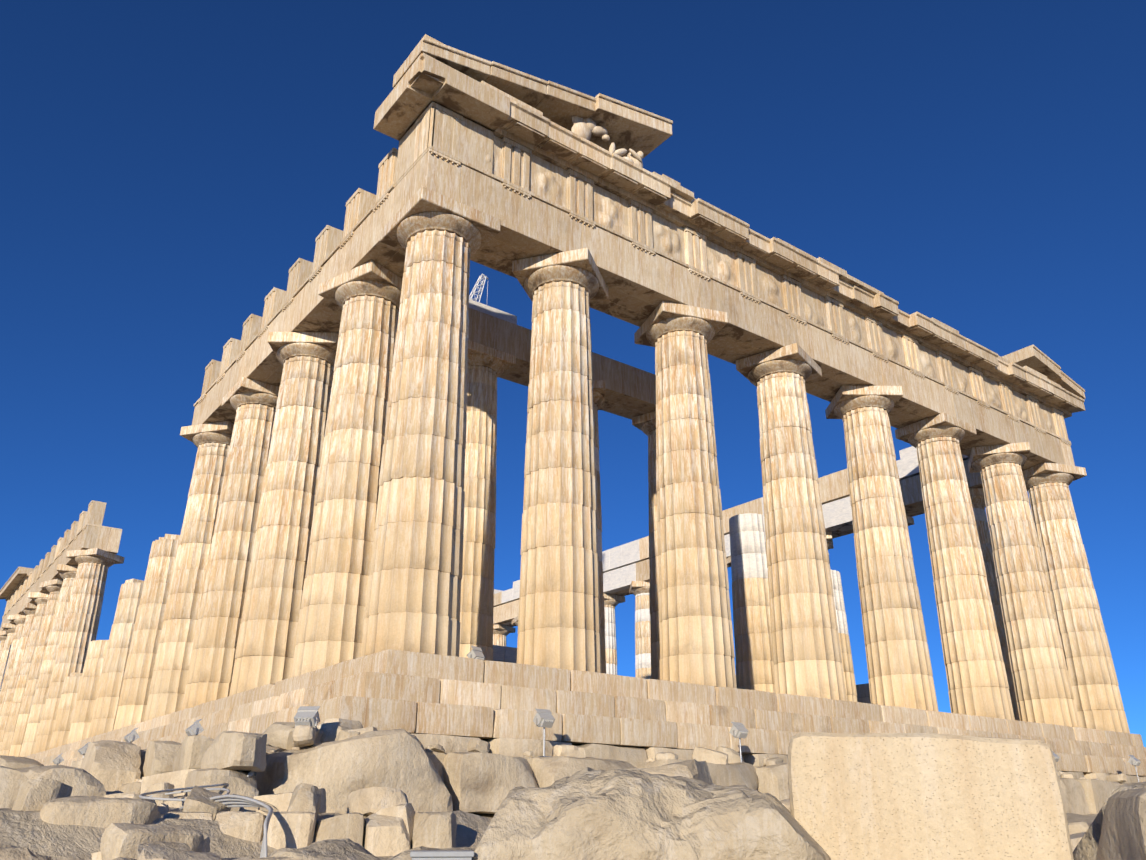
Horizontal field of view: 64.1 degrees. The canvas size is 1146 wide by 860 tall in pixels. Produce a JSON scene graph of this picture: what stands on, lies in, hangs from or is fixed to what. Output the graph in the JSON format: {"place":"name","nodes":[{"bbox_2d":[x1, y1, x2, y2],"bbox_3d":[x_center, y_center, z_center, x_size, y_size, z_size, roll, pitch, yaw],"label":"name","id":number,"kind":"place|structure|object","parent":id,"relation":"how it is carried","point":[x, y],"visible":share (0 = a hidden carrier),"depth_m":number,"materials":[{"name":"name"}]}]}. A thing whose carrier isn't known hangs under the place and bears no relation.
{"place":"outdoors","nodes":[
{"label":"outdoors","id":0,"kind":"place"},
{"bbox_2d":[469,273,488,302],"bbox_3d":[-5.247,-1.900,37.023,3.780,11.472,0.607,16,-28,-34],"label":"crane","id":1,"kind":"object","parent":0,"point":[475,286],"visible":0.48,"depth_m":39.75,"materials":[{"name":"white paint"}]},
{"bbox_2d":[0,807,1096,859],"bbox_3d":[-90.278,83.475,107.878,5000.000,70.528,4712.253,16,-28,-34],"label":"terrain","id":2,"kind":"structure","parent":0,"point":[32,832],"depth_m":7.79,"materials":[{"name":"beige stone"}]},
{"bbox_2d":[139,771,272,857],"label":"cable conduits","id":3,"kind":"object","parent":2,"relation":"on","point":[237,801],"visible":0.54,"depth_m":9.19,"materials":[{"name":"grey plastic"}]},
{"bbox_2d":[40,796,456,855],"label":"stone blocks","id":4,"kind":"object","parent":2,"relation":"on","point":[374,834],"depth_m":8.66,"materials":[{"name":"stone"}]},
{"bbox_2d":[410,850,473,859],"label":"junction box","id":5,"kind":"object","parent":2,"relation":"on","point":[441,854],"visible":1,"depth_m":4.32,"materials":[{"name":"grey metal"}]},
{"bbox_2d":[0,718,1126,859],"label":"rocks","id":6,"kind":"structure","parent":2,"relation":"on","point":[119,769],"depth_m":11.38,"materials":[{"name":"stone"}]},
{"bbox_2d":[124,727,139,742],"bbox_3d":[-9.786,7.030,20.189,0.277,0.880,0.320,16,-28,-34],"label":"floodlight","id":7,"kind":"object","parent":6,"relation":"on","point":[131,736],"visible":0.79,"depth_m":20.19,"materials":[{"name":"grey metal"}]},
{"bbox_2d":[254,729,1145,819],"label":"rocks","id":8,"kind":"object","parent":2,"relation":"on","point":[457,776],"visible":0.08,"depth_m":14.14,"materials":[{"name":"stone"}]},
{"bbox_2d":[52,753,63,764],"bbox_3d":[-15.092,9.860,26.752,0.277,0.784,0.320,16,-28,-34],"label":"floodlight","id":9,"kind":"object","parent":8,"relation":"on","point":[59,759],"visible":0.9,"depth_m":26.73,"materials":[{"name":"grey metal"}]},
{"bbox_2d":[78,742,89,756],"bbox_3d":[-12.535,8.417,23.404,0.277,0.832,0.320,16,-28,-34],"label":"floodlight","id":10,"kind":"object","parent":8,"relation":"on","point":[82,750],"visible":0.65,"depth_m":23.38,"materials":[{"name":"grey metal"}]},
{"bbox_2d":[185,719,203,735],"bbox_3d":[-7.038,5.732,16.937,0.277,0.736,0.320,16,-28,-34],"label":"floodlight","id":11,"kind":"object","parent":8,"relation":"on","point":[196,728],"visible":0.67,"depth_m":16.91,"materials":[{"name":"grey metal"}]},
{"bbox_2d":[294,706,319,727],"bbox_3d":[-3.846,4.246,13.168,0.320,0.536,0.277,-3,-23,7],"label":"floodlight","id":12,"kind":"object","parent":8,"relation":"on","point":[306,715],"visible":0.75,"depth_m":13.16,"materials":[{"name":"grey metal"}]},
{"bbox_2d":[533,709,554,756],"bbox_3d":[-0.491,5.219,15.781,0.320,0.792,0.277,16,-28,-34],"label":"floodlight","id":13,"kind":"object","parent":8,"relation":"on","point":[543,718],"visible":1,"depth_m":15.78,"materials":[{"name":"grey metal"}]},
{"bbox_2d":[25,649,1145,775],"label":"krepidoma steps","id":14,"kind":"structure","parent":8,"relation":"on","point":[410,692],"depth_m":19.16,"materials":[{"name":"stone"}]},
{"bbox_2d":[0,630,7,659],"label":"column","id":15,"kind":"structure","parent":14,"relation":"on","point":[3,635],"depth_m":70.83,"materials":[{"name":"stone"}]},
{"bbox_2d":[0,644,11,690],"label":"column","id":16,"kind":"structure","parent":14,"relation":"on","point":[5,666],"depth_m":62.02,"materials":[{"name":"stone"}]},
{"bbox_2d":[0,623,16,685],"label":"column","id":17,"kind":"structure","parent":14,"relation":"on","point":[9,628],"depth_m":67.98,"materials":[{"name":"stone"}]},
{"bbox_2d":[0,53,509,630],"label":"entablature","id":18,"kind":"structure","parent":17,"relation":"on","point":[300,305],"depth_m":26.70,"materials":[{"name":"stone"}]},
{"bbox_2d":[0,614,26,714],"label":"column","id":19,"kind":"structure","parent":14,"relation":"on","point":[19,620],"depth_m":64.41,"materials":[{"name":"stone"}]},
{"bbox_2d":[0,603,36,749],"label":"column","id":20,"kind":"structure","parent":14,"relation":"on","point":[28,610],"depth_m":60.62,"materials":[{"name":"stone"}]},
{"bbox_2d":[0,592,49,755],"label":"column","id":21,"kind":"structure","parent":14,"relation":"on","point":[40,599],"depth_m":57.18,"materials":[{"name":"stone"}]},
{"bbox_2d":[9,578,62,756],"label":"column","id":22,"kind":"structure","parent":14,"relation":"on","point":[53,587],"depth_m":53.92,"materials":[{"name":"stone"}]},
{"bbox_2d":[19,564,77,756],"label":"column","id":23,"kind":"structure","parent":14,"relation":"on","point":[67,573],"depth_m":50.67,"materials":[{"name":"stone"}]},
{"bbox_2d":[49,672,81,748],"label":"column","id":24,"kind":"structure","parent":14,"relation":"on","point":[65,712],"depth_m":42.97,"materials":[{"name":"stone"}]},
{"bbox_2d":[33,548,124,753],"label":"column","id":25,"kind":"structure","parent":14,"relation":"on","point":[80,627],"depth_m":48.18,"materials":[{"name":"stone"}]},
{"bbox_2d":[67,640,108,743],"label":"column","id":26,"kind":"structure","parent":14,"relation":"on","point":[87,692],"depth_m":40.00,"materials":[{"name":"stone"}]},
{"bbox_2d":[88,579,143,737],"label":"column","id":27,"kind":"structure","parent":14,"relation":"on","point":[112,676],"depth_m":37.20,"materials":[{"name":"stone"}]},
{"bbox_2d":[114,534,179,729],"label":"column","id":28,"kind":"structure","parent":14,"relation":"on","point":[136,685],"depth_m":34.19,"materials":[{"name":"stone"}]},
{"bbox_2d":[144,421,233,720],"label":"column","id":29,"kind":"structure","parent":14,"relation":"on","point":[211,441],"depth_m":31.69,"materials":[{"name":"stone"}]},
{"bbox_2d":[182,377,278,709],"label":"column","id":30,"kind":"structure","parent":14,"relation":"on","point":[252,403],"depth_m":28.52,"materials":[{"name":"stone"}]},
{"bbox_2d":[229,332,338,695],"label":"column","id":31,"kind":"structure","parent":14,"relation":"on","point":[265,648],"depth_m":25.38,"materials":[{"name":"stone"}]},
{"bbox_2d":[291,260,402,676],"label":"column","id":32,"kind":"structure","parent":14,"relation":"on","point":[365,297],"depth_m":22.20,"materials":[{"name":"stone"}]},
{"bbox_2d":[361,186,500,656],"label":"column","id":33,"kind":"structure","parent":14,"relation":"on","point":[413,598],"depth_m":19.38,"materials":[{"name":"stone"}]},
{"bbox_2d":[466,646,484,660],"bbox_3d":[-1.978,4.608,18.719,0.267,0.347,0.320,-14,-27,30],"label":"stone block","id":34,"kind":"object","parent":14,"relation":"on","point":[475,653],"visible":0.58,"depth_m":18.65,"materials":[{"name":"white stone"}]},
{"bbox_2d":[493,624,515,645],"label":"column","id":35,"kind":"structure","parent":14,"relation":"on","point":[501,632],"depth_m":68.48,"materials":[{"name":"stone"}]},
{"bbox_2d":[512,616,517,625],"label":"column","id":36,"kind":"structure","parent":14,"relation":"on","point":[515,621],"depth_m":65.89,"materials":[{"name":"stone"}]},
{"bbox_2d":[512,248,607,672],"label":"column","id":37,"kind":"structure","parent":14,"relation":"on","point":[559,615],"depth_m":21.46,"materials":[{"name":"stone"}]},
{"bbox_2d":[603,593,624,674],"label":"column","id":38,"kind":"structure","parent":14,"relation":"on","point":[611,602],"depth_m":58.54,"materials":[{"name":"stone"}]},
{"bbox_2d":[629,581,650,678],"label":"column","id":39,"kind":"structure","parent":14,"relation":"on","point":[639,590],"depth_m":55.15,"materials":[{"name":"stone"}]},
{"bbox_2d":[492,645,870,703],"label":"cella walls platform","id":40,"kind":"structure","parent":14,"relation":"on","point":[504,654],"depth_m":32.06,"materials":[{"name":"stone"}]},
{"bbox_2d":[459,340,515,660],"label":"column","id":41,"kind":"structure","parent":40,"relation":"on","point":[487,366],"depth_m":26.40,"materials":[{"name":"stone"}]},
{"bbox_2d":[468,299,655,419],"bbox_3d":[0.109,-2.142,31.313,9.546,1.748,1.500,16,-28,-34],"label":"architrave","id":42,"kind":"object","parent":41,"relation":"on","point":[630,392],"visible":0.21,"depth_m":30.34,"materials":[{"name":"stone"}]},
{"bbox_2d":[592,380,605,673],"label":"column","id":43,"kind":"structure","parent":40,"relation":"on","point":[599,387],"depth_m":29.23,"materials":[{"name":"stone"}]},
{"bbox_2d":[632,411,659,679],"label":"column","id":44,"kind":"structure","parent":40,"relation":"on","point":[645,424],"depth_m":31.16,"materials":[{"name":"stone"}]},
{"bbox_2d":[729,513,774,692],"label":"column","id":45,"kind":"structure","parent":40,"relation":"on","point":[752,630],"depth_m":32.46,"materials":[{"name":"stone"}]},
{"bbox_2d":[831,570,856,701],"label":"column","id":46,"kind":"structure","parent":40,"relation":"on","point":[848,672],"depth_m":34.38,"materials":[{"name":"stone"}]},
{"bbox_2d":[634,300,736,687],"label":"column","id":47,"kind":"structure","parent":14,"relation":"on","point":[696,637],"depth_m":23.88,"materials":[{"name":"stone"}]},
{"bbox_2d":[726,556,730,564],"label":"column","id":48,"kind":"structure","parent":14,"relation":"on","point":[728,560],"depth_m":50.63,"materials":[{"name":"stone"}]},
{"bbox_2d":[493,446,982,626],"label":"entablature","id":49,"kind":"structure","parent":48,"relation":"on","point":[625,565],"depth_m":49.84,"materials":[{"name":"stone"}]},
{"bbox_2d":[736,343,846,700],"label":"column","id":50,"kind":"structure","parent":14,"relation":"on","point":[807,657],"depth_m":26.29,"materials":[{"name":"stone"}]},
{"bbox_2d":[374,53,1084,470],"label":"entablature","id":51,"kind":"structure","parent":50,"relation":"on","point":[650,241],"depth_m":26.89,"materials":[{"name":"stone"}]},
{"bbox_2d":[609,143,643,167],"bbox_3d":[1.368,-7.780,25.754,1.642,0.885,0.510,16,-28,-34],"label":"reclining figure sculpture","id":52,"kind":"object","parent":51,"relation":"on","point":[633,156],"visible":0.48,"depth_m":25.73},
{"bbox_2d":[393,34,1085,398],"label":"pediment remains","id":53,"kind":"object","parent":51,"relation":"on","point":[629,126],"visible":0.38,"depth_m":24.93,"materials":[{"name":"stone"}]},
{"bbox_2d":[571,116,609,141],"bbox_3d":[0.457,-8.132,25.032,1.279,1.074,0.350,16,-28,-34],"label":"horse head sculpture","id":54,"kind":"object","parent":53,"relation":"on","point":[585,128],"visible":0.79,"depth_m":24.86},
{"bbox_2d":[826,532,833,563],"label":"column","id":55,"kind":"structure","parent":14,"relation":"on","point":[829,539],"depth_m":46.48,"materials":[{"name":"stone"}]},
{"bbox_2d":[825,385,938,711],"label":"column","id":56,"kind":"structure","parent":14,"relation":"on","point":[899,668],"depth_m":28.72,"materials":[{"name":"stone"}]},
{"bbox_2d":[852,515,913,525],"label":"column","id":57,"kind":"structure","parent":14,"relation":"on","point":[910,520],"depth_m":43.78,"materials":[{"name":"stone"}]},
{"bbox_2d":[895,412,1014,719],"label":"column","id":58,"kind":"structure","parent":14,"relation":"on","point":[977,680],"depth_m":31.12,"materials":[{"name":"stone"}]},
{"bbox_2d":[969,488,1019,720],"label":"column","id":59,"kind":"structure","parent":14,"relation":"on","point":[978,500],"depth_m":38.85,"materials":[{"name":"stone"}]},
{"bbox_2d":[968,442,1079,726],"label":"column","id":60,"kind":"structure","parent":14,"relation":"on","point":[1042,685],"depth_m":33.52,"materials":[{"name":"stone"}]},
{"bbox_2d":[1022,462,1129,732],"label":"column","id":61,"kind":"structure","parent":14,"relation":"on","point":[1091,670],"depth_m":35.59,"materials":[{"name":"stone"}]},
{"bbox_2d":[729,722,747,761],"bbox_3d":[3.357,6.291,18.352,0.320,0.832,0.277,16,-28,-34],"label":"floodlight","id":62,"kind":"object","parent":8,"relation":"on","point":[739,730],"visible":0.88,"depth_m":18.36,"materials":[{"name":"grey metal"}]},
{"bbox_2d":[1052,751,1058,761],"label":"floodlight","id":63,"kind":"object","parent":8,"relation":"on","point":[1056,757],"visible":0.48,"depth_m":25.26,"materials":[{"name":"grey metal"}]},
{"bbox_2d":[1128,755,1140,782],"bbox_3d":[17.135,10.322,27.828,0.320,0.832,0.277,16,-28,-34],"label":"floodlight","id":64,"kind":"object","parent":8,"relation":"on","point":[1134,761],"visible":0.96,"depth_m":27.83,"materials":[{"name":"grey metal"}]},
{"bbox_2d":[268,767,1145,859],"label":"boulders","id":65,"kind":"object","parent":2,"relation":"on","point":[587,813],"visible":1,"depth_m":4.53,"materials":[{"name":"beige stone"}]},
{"bbox_2d":[788,732,1145,859],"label":"picked blocks","id":66,"kind":"object","parent":2,"relation":"on","point":[895,796],"depth_m":4.77,"materials":[{"name":"beige stone"}]},
{"bbox_2d":[0,0,1145,746],"label":"sky","id":67,"kind":"structure","parent":0,"point":[166,166],"materials":[{"name":"blue"}]}
]}

